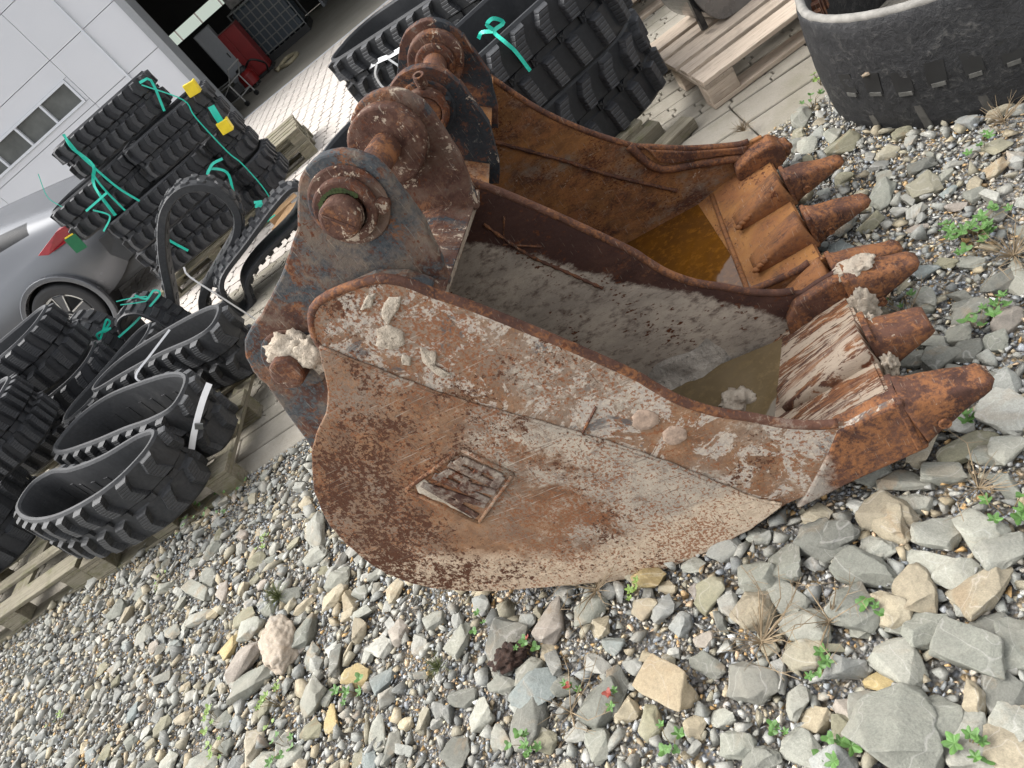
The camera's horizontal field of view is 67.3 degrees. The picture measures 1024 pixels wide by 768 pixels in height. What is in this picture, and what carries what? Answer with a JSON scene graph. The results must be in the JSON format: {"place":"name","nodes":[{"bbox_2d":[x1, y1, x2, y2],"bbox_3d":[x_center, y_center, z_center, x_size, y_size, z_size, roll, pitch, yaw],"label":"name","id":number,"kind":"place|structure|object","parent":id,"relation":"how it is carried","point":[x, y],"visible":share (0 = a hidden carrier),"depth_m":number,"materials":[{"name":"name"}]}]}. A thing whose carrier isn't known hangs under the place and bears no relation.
{"place":"outdoors","nodes":[
{"label":"outdoors","id":0,"kind":"place"},
{"bbox_2d":[0,0,319,207],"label":"workshop building","id":1,"kind":"structure","parent":0,"point":[68,67],"depth_m":11.63,"materials":[{"name":"grey metal"}]},
{"bbox_2d":[0,79,85,178],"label":"window frame","id":2,"kind":"structure","parent":1,"relation":"in","point":[50,112],"depth_m":11.92,"materials":[{"name":"white metal"}]},
{"bbox_2d":[168,0,225,46],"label":"back window frame","id":3,"kind":"structure","parent":1,"relation":"in","point":[209,8],"depth_m":17.10,"materials":[{"name":"white"}]},
{"bbox_2d":[119,0,392,322],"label":"yard","id":4,"kind":"structure","parent":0,"point":[318,100],"depth_m":8.88,"materials":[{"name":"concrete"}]},
{"bbox_2d":[0,175,144,339],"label":"parked car","id":5,"kind":"object","parent":4,"relation":"on","point":[42,262],"visible":0.38,"depth_m":7.57,"materials":[{"name":"grey paint"}]},
{"bbox_2d":[161,195,269,298],"bbox_3d":[-2.777,-1.369,7.331,1.311,0.144,0.800,-38,33,7],"label":"wooden pallet","id":6,"kind":"object","parent":4,"relation":"on","point":[211,251],"visible":0.22,"depth_m":7.07,"materials":[{"name":"brown wood"}]},
{"bbox_2d":[135,168,255,279],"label":"rubber track","id":7,"kind":"structure","parent":6,"relation":"on","point":[203,224],"depth_m":6.73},
{"bbox_2d":[106,139,228,253],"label":"rubber track","id":8,"kind":"structure","parent":7,"relation":"on","point":[133,225],"depth_m":6.54,"materials":[{"name":"rubber"}]},
{"bbox_2d":[50,140,154,240],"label":"rubber track","id":9,"kind":"structure","parent":8,"relation":"on","point":[118,169],"depth_m":6.43,"materials":[{"name":"rubber"}]},
{"bbox_2d":[64,233,86,252],"bbox_3d":[-3.660,-1.183,6.445,0.110,0.152,0.006,-30,34,4],"label":"green card","id":10,"kind":"object","parent":9,"relation":"attached to","point":[75,243],"visible":1,"depth_m":6.44,"materials":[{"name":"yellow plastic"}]},
{"bbox_2d":[123,80,229,181],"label":"rubber track","id":11,"kind":"structure","parent":8,"relation":"on","point":[172,135],"depth_m":6.31,"materials":[{"name":"rubber"}]},
{"bbox_2d":[52,69,172,179],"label":"rubber track","id":12,"kind":"structure","parent":11,"relation":"on","point":[121,118],"depth_m":6.17,"materials":[{"name":"rubber"}]},
{"bbox_2d":[62,134,116,215],"bbox_3d":[-3.425,-1.691,6.246,0.246,0.682,0.019,-38,33,7],"label":"packing strap","id":13,"kind":"object","parent":12,"relation":"attached to","point":[105,202],"visible":1,"depth_m":6.25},
{"bbox_2d":[64,137,139,201],"bbox_3d":[-3.333,-1.731,6.251,0.069,0.697,0.009,-38,33,6],"label":"packing strap","id":14,"kind":"object","parent":12,"relation":"hanging from","point":[104,176],"visible":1,"depth_m":6.28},
{"bbox_2d":[139,77,165,110],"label":"packing strap","id":15,"kind":"object","parent":12,"relation":"hanging from","point":[156,91],"visible":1,"depth_m":6.06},
{"bbox_2d":[182,78,201,97],"bbox_3d":[-2.555,-2.363,6.141,0.100,0.100,0.110,-29,34,2],"label":"corner guard","id":16,"kind":"object","parent":11,"relation":"attached to","point":[192,88],"visible":1,"depth_m":6.10,"materials":[{"name":"yellow plastic"}]},
{"bbox_2d":[141,84,268,196],"bbox_3d":[-2.436,-1.949,6.399,0.170,1.429,0.011,-38,33,6],"label":"packing strap","id":17,"kind":"object","parent":11,"relation":"attached to","point":[207,131],"visible":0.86,"depth_m":6.30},
{"bbox_2d":[208,105,222,122],"bbox_3d":[-2.403,-2.191,6.240,0.084,0.145,0.008,-40,33,4],"label":"strap tag","id":18,"kind":"object","parent":11,"relation":"hanging from","point":[215,113],"visible":1,"depth_m":6.24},
{"bbox_2d":[216,116,233,134],"bbox_3d":[-2.367,-2.130,6.343,0.100,0.100,0.110,-29,34,2],"label":"corner guard","id":19,"kind":"object","parent":11,"relation":"attached to","point":[225,126],"visible":1,"depth_m":6.30,"materials":[{"name":"yellow plastic"}]},
{"bbox_2d":[206,158,233,189],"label":"packing strap","id":20,"kind":"object","parent":8,"relation":"attached to","point":[210,168],"visible":0.94,"depth_m":6.47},
{"bbox_2d":[233,138,288,200],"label":"rubber track","id":21,"kind":"structure","parent":6,"relation":"on","point":[265,163],"depth_m":6.76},
{"bbox_2d":[200,110,258,172],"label":"rubber track","id":22,"kind":"structure","parent":21,"relation":"on","point":[239,141],"depth_m":6.60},
{"bbox_2d":[269,193,296,224],"bbox_3d":[-1.966,-1.505,6.688,0.320,0.100,0.160,-45,33,-4],"label":"cardboard scrap","id":23,"kind":"object","parent":4,"relation":"on","point":[280,210],"visible":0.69,"depth_m":6.61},
{"bbox_2d":[276,125,317,180],"bbox_3d":[-2.555,-2.185,8.032,1.214,0.144,0.800,-39,33,5],"label":"wooden pallet","id":24,"kind":"object","parent":4,"relation":"on","point":[307,149],"visible":0.31,"depth_m":7.70,"materials":[{"name":"brown wood"}]},
{"bbox_2d":[266,114,306,157],"bbox_3d":[-2.654,-2.276,7.972,1.213,0.144,0.800,-40,33,4],"label":"wooden pallet","id":25,"kind":"object","parent":24,"relation":"on","point":[290,129],"visible":0.38,"depth_m":7.74,"materials":[{"name":"brown wood"}]},
{"bbox_2d":[271,202,295,229],"bbox_3d":[-1.860,-1.385,6.441,0.160,0.100,0.320,-13,43,37],"label":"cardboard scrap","id":26,"kind":"object","parent":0,"point":[288,209],"visible":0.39,"depth_m":6.42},
{"bbox_2d":[220,0,386,118],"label":"hall floor","id":27,"kind":"structure","parent":0,"point":[334,21],"depth_m":13.25,"materials":[{"name":"concrete"}]},
{"bbox_2d":[193,24,254,92],"bbox_3d":[-5.326,-6.049,14.338,0.340,1.220,0.435,-39,33,5],"label":"steel locker","id":28,"kind":"object","parent":27,"relation":"on","point":[213,46],"visible":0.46,"depth_m":14.07,"materials":[{"name":"black metal"}]},
{"bbox_2d":[218,59,258,108],"bbox_3d":[-4.803,-5.002,13.151,0.855,0.623,0.421,-19,40,31],"label":"tube trolley","id":29,"kind":"object","parent":27,"relation":"on","point":[233,93],"visible":0.58,"depth_m":13.06,"materials":[{"name":"black metal"}]},
{"bbox_2d":[218,19,275,81],"bbox_3d":[-5.030,-6.208,14.433,0.600,0.980,0.520,-35,34,10],"label":"red cabinet","id":30,"kind":"object","parent":27,"relation":"on","point":[238,41],"visible":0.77,"depth_m":14.20,"materials":[{"name":"metal"}]},
{"bbox_2d":[236,58,268,91],"bbox_3d":[-4.741,-5.706,14.070,0.597,0.425,0.365,-42,33,1],"label":"vacuum cleaner","id":31,"kind":"object","parent":27,"relation":"on","point":[250,76],"visible":0.84,"depth_m":13.99,"materials":[{"name":"red paint"}]},
{"bbox_2d":[227,0,312,60],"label":"caged tank","id":32,"kind":"object","parent":27,"relation":"on","point":[275,29],"visible":0.81,"depth_m":14.84,"materials":[{"name":"black plastic"}]},
{"bbox_2d":[222,0,241,9],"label":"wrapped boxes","id":33,"kind":"object","parent":32,"relation":"on","point":[231,4],"visible":1,"depth_m":14.74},
{"bbox_2d":[274,51,298,71],"bbox_3d":[-4.014,-5.727,13.652,0.705,0.101,0.442,-2,50,45],"label":"hose","id":34,"kind":"object","parent":27,"relation":"on","point":[283,64],"visible":1,"depth_m":13.60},
{"bbox_2d":[244,0,388,118],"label":"door sill","id":35,"kind":"structure","parent":27,"relation":"on","point":[317,58],"depth_m":11.82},
{"bbox_2d":[0,0,908,630],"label":"pavement","id":36,"kind":"structure","parent":0,"point":[772,98],"depth_m":3.72,"materials":[{"name":"concrete"}]},
{"bbox_2d":[27,460,58,478],"bbox_3d":[-3.122,0.210,5.887,1.313,0.144,0.800,-38,33,7],"label":"wooden pallet","id":37,"kind":"object","parent":36,"relation":"on","point":[52,464],"visible":0.03,"depth_m":5.58,"materials":[{"name":"brown wood"}]},
{"bbox_2d":[20,340,115,474],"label":"rubber track","id":38,"kind":"structure","parent":37,"relation":"on","point":[69,388],"depth_m":5.35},
{"bbox_2d":[0,303,91,393],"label":"rubber track","id":39,"kind":"structure","parent":38,"relation":"on","point":[43,348],"depth_m":5.09,"materials":[{"name":"rubber"}]},
{"bbox_2d":[96,319,110,339],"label":"packing strap","id":40,"kind":"object","parent":38,"relation":"attached to","point":[104,329],"visible":0.93,"depth_m":5.59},
{"bbox_2d":[67,309,124,352],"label":"rubber track","id":41,"kind":"structure","parent":37,"relation":"on","point":[92,321],"depth_m":5.80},
{"bbox_2d":[61,321,164,428],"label":"rubber track","id":42,"kind":"structure","parent":37,"relation":"on","point":[82,402],"depth_m":5.19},
{"bbox_2d":[0,536,92,643],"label":"wooden pallet","id":43,"kind":"object","parent":36,"relation":"on","point":[18,610],"visible":0.33,"depth_m":4.25,"materials":[{"name":"brown wood"}]},
{"bbox_2d":[0,466,36,572],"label":"rubber track","id":44,"kind":"structure","parent":43,"relation":"on","point":[16,540],"depth_m":4.62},
{"bbox_2d":[0,374,58,480],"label":"rubber track","id":45,"kind":"structure","parent":44,"relation":"on","point":[28,415],"depth_m":4.51,"materials":[{"name":"rubber"}]},
{"bbox_2d":[114,291,191,341],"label":"rubber track","id":46,"kind":"structure","parent":36,"relation":"on","point":[163,312],"depth_m":5.66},
{"bbox_2d":[118,289,160,337],"bbox_3d":[-2.742,-0.538,5.585,0.467,0.152,0.022,-41,33,3],"label":"packing strap","id":47,"kind":"object","parent":46,"relation":"attached to","point":[139,317],"visible":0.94,"depth_m":5.61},
{"bbox_2d":[79,373,262,580],"bbox_3d":[-1.862,0.383,4.387,1.055,0.144,1.200,-32,34,15],"label":"wooden pallet","id":48,"kind":"object","parent":36,"relation":"on","point":[224,468],"visible":0.35,"depth_m":3.99,"materials":[{"name":"brown wood"}]},
{"bbox_2d":[13,426,210,558],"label":"rubber track","id":49,"kind":"structure","parent":48,"relation":"on","point":[137,488],"depth_m":3.67,"materials":[{"name":"rubber"}]},
{"bbox_2d":[51,369,238,465],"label":"rubber track","id":50,"kind":"structure","parent":48,"relation":"on","point":[169,400],"depth_m":4.11,"materials":[{"name":"rubber"}]},
{"bbox_2d":[188,382,211,449],"bbox_3d":[-1.501,0.164,3.705,0.314,0.195,0.050,-46,33,-6],"label":"packing strap","id":51,"kind":"object","parent":50,"relation":"attached to","point":[197,425],"visible":1,"depth_m":3.71,"materials":[{"name":"plastic"}]},
{"bbox_2d":[92,302,253,400],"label":"rubber track","id":52,"kind":"structure","parent":48,"relation":"on","point":[207,344],"depth_m":4.35,"materials":[{"name":"rubber"}]},
{"bbox_2d":[135,329,169,381],"bbox_3d":[-2.053,-0.157,4.427,0.023,0.106,0.337,16,63,52],"label":"packing strap","id":53,"kind":"object","parent":52,"relation":"attached to","point":[150,354],"visible":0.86,"depth_m":4.41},
{"bbox_2d":[154,174,244,309],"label":"rubber track","id":54,"kind":"structure","parent":36,"relation":"on","point":[227,194],"depth_m":5.58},
{"bbox_2d":[183,267,255,319],"bbox_3d":[-1.982,-0.604,5.206,0.094,0.574,0.008,-40,33,4],"label":"packing strap","id":55,"kind":"object","parent":36,"relation":"on","point":[210,290],"visible":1,"depth_m":5.20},
{"bbox_2d":[212,179,298,316],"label":"rubber track","id":56,"kind":"structure","parent":36,"relation":"on","point":[276,236],"depth_m":5.59,"materials":[{"name":"rubber"}]},
{"bbox_2d":[615,119,643,140],"bbox_3d":[0.041,-0.929,3.924,1.215,0.144,0.800,-42,33,0],"label":"wooden pallet","id":57,"kind":"object","parent":36,"relation":"on","point":[632,130],"visible":0.02,"depth_m":3.56,"materials":[{"name":"brown wood"}]},
{"bbox_2d":[542,8,667,136],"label":"rubber track","id":58,"kind":"structure","parent":57,"relation":"on","point":[615,87],"depth_m":3.50,"materials":[{"name":"rubber"}]},
{"bbox_2d":[322,0,632,151],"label":"rubber track","id":59,"kind":"structure","parent":58,"relation":"on","point":[558,45],"depth_m":3.31,"materials":[{"name":"rubber"}]},
{"bbox_2d":[477,16,531,71],"bbox_3d":[-0.029,-1.437,3.252,0.091,0.256,0.183,-49,34,-11],"label":"packing strap","id":60,"kind":"object","parent":59,"relation":"attached to","point":[491,30],"visible":1,"depth_m":3.19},
{"bbox_2d":[629,120,664,143],"bbox_3d":[0.625,-1.136,3.587,0.160,0.100,0.100,-43,33,-1],"label":"timber block","id":61,"kind":"object","parent":36,"relation":"on","point":[651,132],"depth_m":3.54,"materials":[{"name":"brown wood"}]},
{"bbox_2d":[632,0,663,20],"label":"wooden pallet","id":62,"kind":"object","parent":36,"relation":"on","point":[650,9],"depth_m":4.74,"materials":[{"name":"brown wood"}]},
{"bbox_2d":[654,116,697,144],"bbox_3d":[0.742,-1.127,3.497,0.200,0.055,0.090,-45,33,-5],"label":"timber block","id":63,"kind":"object","parent":36,"relation":"on","point":[680,130],"depth_m":3.47,"materials":[{"name":"brown wood"}]},
{"bbox_2d":[650,0,805,108],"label":"wooden pallet","id":64,"kind":"object","parent":36,"relation":"on","point":[692,54],"visible":0.69,"depth_m":3.51,"materials":[{"name":"brown wood"}]},
{"bbox_2d":[661,0,750,30],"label":"black bucket","id":65,"kind":"object","parent":64,"relation":"on","point":[700,11],"visible":1,"depth_m":3.66,"materials":[{"name":"rubber"}]},
{"bbox_2d":[731,116,753,134],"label":"grass tuft","id":66,"kind":"object","parent":36,"relation":"on","point":[742,127],"visible":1,"depth_m":3.17,"materials":[{"name":"plant"}]},
{"bbox_2d":[0,95,1023,767],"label":"gravel bed","id":67,"kind":"object","parent":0,"point":[128,665],"visible":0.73,"depth_m":2.09,"materials":[{"name":"gravel"}]},
{"bbox_2d":[175,493,216,534],"bbox_3d":[-1.595,0.659,3.877,0.296,0.076,0.183,-27,36,22],"label":"weed","id":68,"kind":"object","parent":67,"relation":"on","point":[192,516],"visible":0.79,"depth_m":3.87,"materials":[{"name":"green plant"}]},
{"bbox_2d":[200,704,217,735],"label":"weed","id":69,"kind":"object","parent":67,"relation":"on","point":[206,712],"visible":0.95,"depth_m":2.71,"materials":[{"name":"green plant"}]},
{"bbox_2d":[204,735,222,759],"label":"weed","id":70,"kind":"object","parent":67,"relation":"on","point":[209,755],"visible":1,"depth_m":2.59,"materials":[{"name":"green plant"}]},
{"bbox_2d":[254,679,283,730],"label":"weed","id":71,"kind":"object","parent":67,"relation":"on","point":[263,697],"visible":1,"depth_m":2.58,"materials":[{"name":"green plant"}]},
{"bbox_2d":[260,578,286,611],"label":"grass tuft","id":72,"kind":"object","parent":67,"relation":"on","point":[275,595],"visible":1,"depth_m":2.95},
{"bbox_2d":[264,731,292,766],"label":"weed","id":73,"kind":"object","parent":67,"relation":"on","point":[279,756],"visible":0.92,"depth_m":2.39,"materials":[{"name":"green plant"}]},
{"bbox_2d":[329,672,362,705],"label":"weed","id":74,"kind":"object","parent":67,"relation":"on","point":[344,690],"visible":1,"depth_m":2.39,"materials":[{"name":"green plant"}]},
{"bbox_2d":[420,649,449,679],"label":"grass tuft","id":75,"kind":"object","parent":67,"relation":"on","point":[435,665],"visible":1,"depth_m":2.24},
{"bbox_2d":[469,608,487,634],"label":"weed","id":76,"kind":"object","parent":67,"relation":"on","point":[474,629],"visible":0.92,"depth_m":2.25,"materials":[{"name":"green plant"}]},
{"bbox_2d":[487,640,530,674],"bbox_3d":[-0.007,0.752,2.123,0.147,0.058,0.093,-32,34,15],"label":"peat clod","id":77,"kind":"object","parent":67,"relation":"on","point":[507,658],"visible":0.94,"depth_m":2.10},
{"bbox_2d":[504,728,541,757],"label":"weed","id":78,"kind":"object","parent":67,"relation":"on","point":[521,733],"visible":1,"depth_m":1.89,"materials":[{"name":"green plant"}]},
{"bbox_2d":[513,634,539,652],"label":"weed","id":79,"kind":"object","parent":67,"relation":"on","point":[524,642],"visible":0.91,"depth_m":2.09,"materials":[{"name":"green plant"}]},
{"bbox_2d":[559,678,583,695],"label":"weed","id":80,"kind":"object","parent":67,"relation":"on","point":[564,683],"visible":0.97,"depth_m":1.93,"materials":[{"name":"green plant"}]},
{"bbox_2d":[538,650,611,742],"bbox_3d":[0.163,0.767,1.877,0.238,0.072,0.213,12,61,51],"label":"dry grass tuft","id":81,"kind":"object","parent":67,"relation":"on","point":[573,706],"visible":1,"depth_m":1.89,"materials":[{"name":"plant"}]},
{"bbox_2d":[549,564,624,645],"bbox_3d":[0.196,0.556,2.084,0.202,0.070,0.316,2,53,47],"label":"dry grass tuft","id":82,"kind":"object","parent":67,"relation":"on","point":[597,585],"visible":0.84,"depth_m":2.08,"materials":[{"name":"plant"}]},
{"bbox_2d":[601,685,618,711],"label":"weed","id":83,"kind":"object","parent":67,"relation":"on","point":[608,691],"visible":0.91,"depth_m":1.85,"materials":[{"name":"green plant"}]},
{"bbox_2d":[245,86,994,590],"bbox_3d":[0.129,-0.179,1.946,1.606,1.335,0.629,-25,31,25],"label":"digging bucket","id":84,"kind":"object","parent":67,"relation":"on","point":[473,384],"visible":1,"depth_m":1.86,"materials":[{"name":"metal"}]},
{"bbox_2d":[624,575,638,600],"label":"weed","id":85,"kind":"object","parent":67,"relation":"on","point":[629,589],"visible":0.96,"depth_m":2.01,"materials":[{"name":"green plant"}]},
{"bbox_2d":[390,17,903,289],"bbox_3d":[0.204,-0.641,2.453,1.538,1.242,0.891,-24,39,21],"label":"digging bucket","id":86,"kind":"object","parent":67,"relation":"on","point":[727,212],"visible":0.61,"depth_m":2.76,"materials":[{"name":"metal"}]},
{"bbox_2d":[655,719,684,756],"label":"weed","id":87,"kind":"object","parent":67,"relation":"on","point":[665,748],"visible":1,"depth_m":1.69,"materials":[{"name":"green plant"}]},
{"bbox_2d":[713,566,827,680],"bbox_3d":[0.570,0.526,1.724,0.277,0.079,0.244,8,58,50],"label":"dry grass tuft","id":88,"kind":"object","parent":67,"relation":"on","point":[763,639],"visible":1,"depth_m":1.73,"materials":[{"name":"plant"}]},
{"bbox_2d":[766,719,788,735],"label":"weed","id":89,"kind":"object","parent":67,"relation":"on","point":[773,724],"visible":0.91,"depth_m":1.58,"materials":[{"name":"green plant"}]},
{"bbox_2d":[804,642,834,680],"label":"weed","id":90,"kind":"object","parent":67,"relation":"on","point":[824,662],"visible":0.91,"depth_m":1.60,"materials":[{"name":"green plant"}]},
{"bbox_2d":[777,571,868,663],"bbox_3d":[0.672,0.508,1.647,0.190,0.069,0.216,-18,40,32],"label":"dry grass tuft","id":91,"kind":"object","parent":67,"relation":"on","point":[827,621],"visible":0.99,"depth_m":1.66,"materials":[{"name":"plant"}]},
{"bbox_2d":[811,731,862,767],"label":"weed","id":92,"kind":"object","parent":67,"relation":"on","point":[843,742],"visible":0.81,"depth_m":1.49,"materials":[{"name":"green plant"}]},
{"bbox_2d":[855,596,884,615],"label":"weed","id":93,"kind":"object","parent":67,"relation":"on","point":[874,605],"visible":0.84,"depth_m":1.63,"materials":[{"name":"green plant"}]},
{"bbox_2d":[887,288,915,307],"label":"weed","id":94,"kind":"object","parent":67,"relation":"on","point":[910,292],"visible":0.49,"depth_m":2.12,"materials":[{"name":"green plant"}]},
{"bbox_2d":[883,274,927,312],"bbox_3d":[1.053,-0.215,2.079,0.191,0.069,0.135,-32,34,15],"label":"dry grass tuft","id":95,"kind":"object","parent":67,"relation":"on","point":[906,300],"visible":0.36,"depth_m":2.08,"materials":[{"name":"plant"}]},
{"bbox_2d":[795,0,1023,130],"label":"worn rubber track","id":96,"kind":"structure","parent":67,"relation":"on","point":[920,64],"depth_m":2.41,"materials":[{"name":"black rubber"}]},
{"bbox_2d":[957,408,976,429],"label":"weed","id":97,"kind":"object","parent":67,"relation":"on","point":[966,413],"visible":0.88,"depth_m":1.78,"materials":[{"name":"green plant"}]},
{"bbox_2d":[941,725,995,764],"bbox_3d":[0.820,0.656,1.380,0.081,0.079,0.062,-17,41,34],"label":"weed","id":98,"kind":"object","parent":67,"relation":"on","point":[951,743],"visible":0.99,"depth_m":1.37,"materials":[{"name":"green plant"}]},
{"bbox_2d":[956,303,988,330],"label":"weed","id":99,"kind":"object","parent":67,"relation":"on","point":[968,318],"visible":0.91,"depth_m":1.93,"materials":[{"name":"green plant"}]},
{"bbox_2d":[938,200,1012,239],"bbox_3d":[1.296,-0.447,2.145,0.186,0.081,0.119,-22,38,28],"label":"weed","id":100,"kind":"object","parent":67,"relation":"on","point":[981,216],"visible":0.91,"depth_m":2.14,"materials":[{"name":"green plant"}]},
{"bbox_2d":[954,218,996,254],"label":"weed","id":101,"kind":"object","parent":67,"relation":"on","point":[970,226],"visible":0.9,"depth_m":2.10,"materials":[{"name":"green plant"}]},
{"bbox_2d":[962,129,994,155],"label":"weed","id":102,"kind":"object","parent":67,"relation":"on","point":[988,134],"visible":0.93,"depth_m":2.32,"materials":[{"name":"green plant"}]},
{"bbox_2d":[942,428,1023,521],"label":"dry grass tuft","id":103,"kind":"object","parent":67,"relation":"on","point":[978,486],"visible":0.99,"depth_m":1.66,"materials":[{"name":"plant"}]},
{"bbox_2d":[969,290,1012,320],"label":"weed","id":104,"kind":"object","parent":67,"relation":"on","point":[996,311],"visible":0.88,"depth_m":1.91,"materials":[{"name":"green plant"}]},
{"bbox_2d":[970,212,1023,285],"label":"dry grass tuft","id":105,"kind":"object","parent":67,"relation":"on","point":[1015,252],"visible":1,"depth_m":2.01,"materials":[{"name":"plant"}]},
{"bbox_2d":[977,89,1023,131],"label":"dry grass tuft","id":106,"kind":"object","parent":67,"relation":"on","point":[1001,120],"visible":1,"depth_m":2.33,"materials":[{"name":"plant"}]},
{"bbox_2d":[978,491,1023,525],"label":"weed","id":107,"kind":"object","parent":67,"relation":"on","point":[1018,516],"visible":0.98,"depth_m":1.58,"materials":[{"name":"green plant"}]},
{"bbox_3d":[-0.224,-2.285,5.311,2.027,0.350,0.771,-11,44,39],"label":"rubber track","id":108,"kind":"object","parent":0,"visible":0},
{"bbox_2d":[328,0,481,102],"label":"rubber track","id":109,"kind":"structure","parent":108,"relation":"on","point":[367,43],"depth_m":5.25,"materials":[{"name":"rubber"}]},
{"bbox_2d":[369,48,398,69],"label":"packing strap","id":110,"kind":"object","parent":109,"relation":"attached to","point":[386,57],"visible":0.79,"depth_m":5.13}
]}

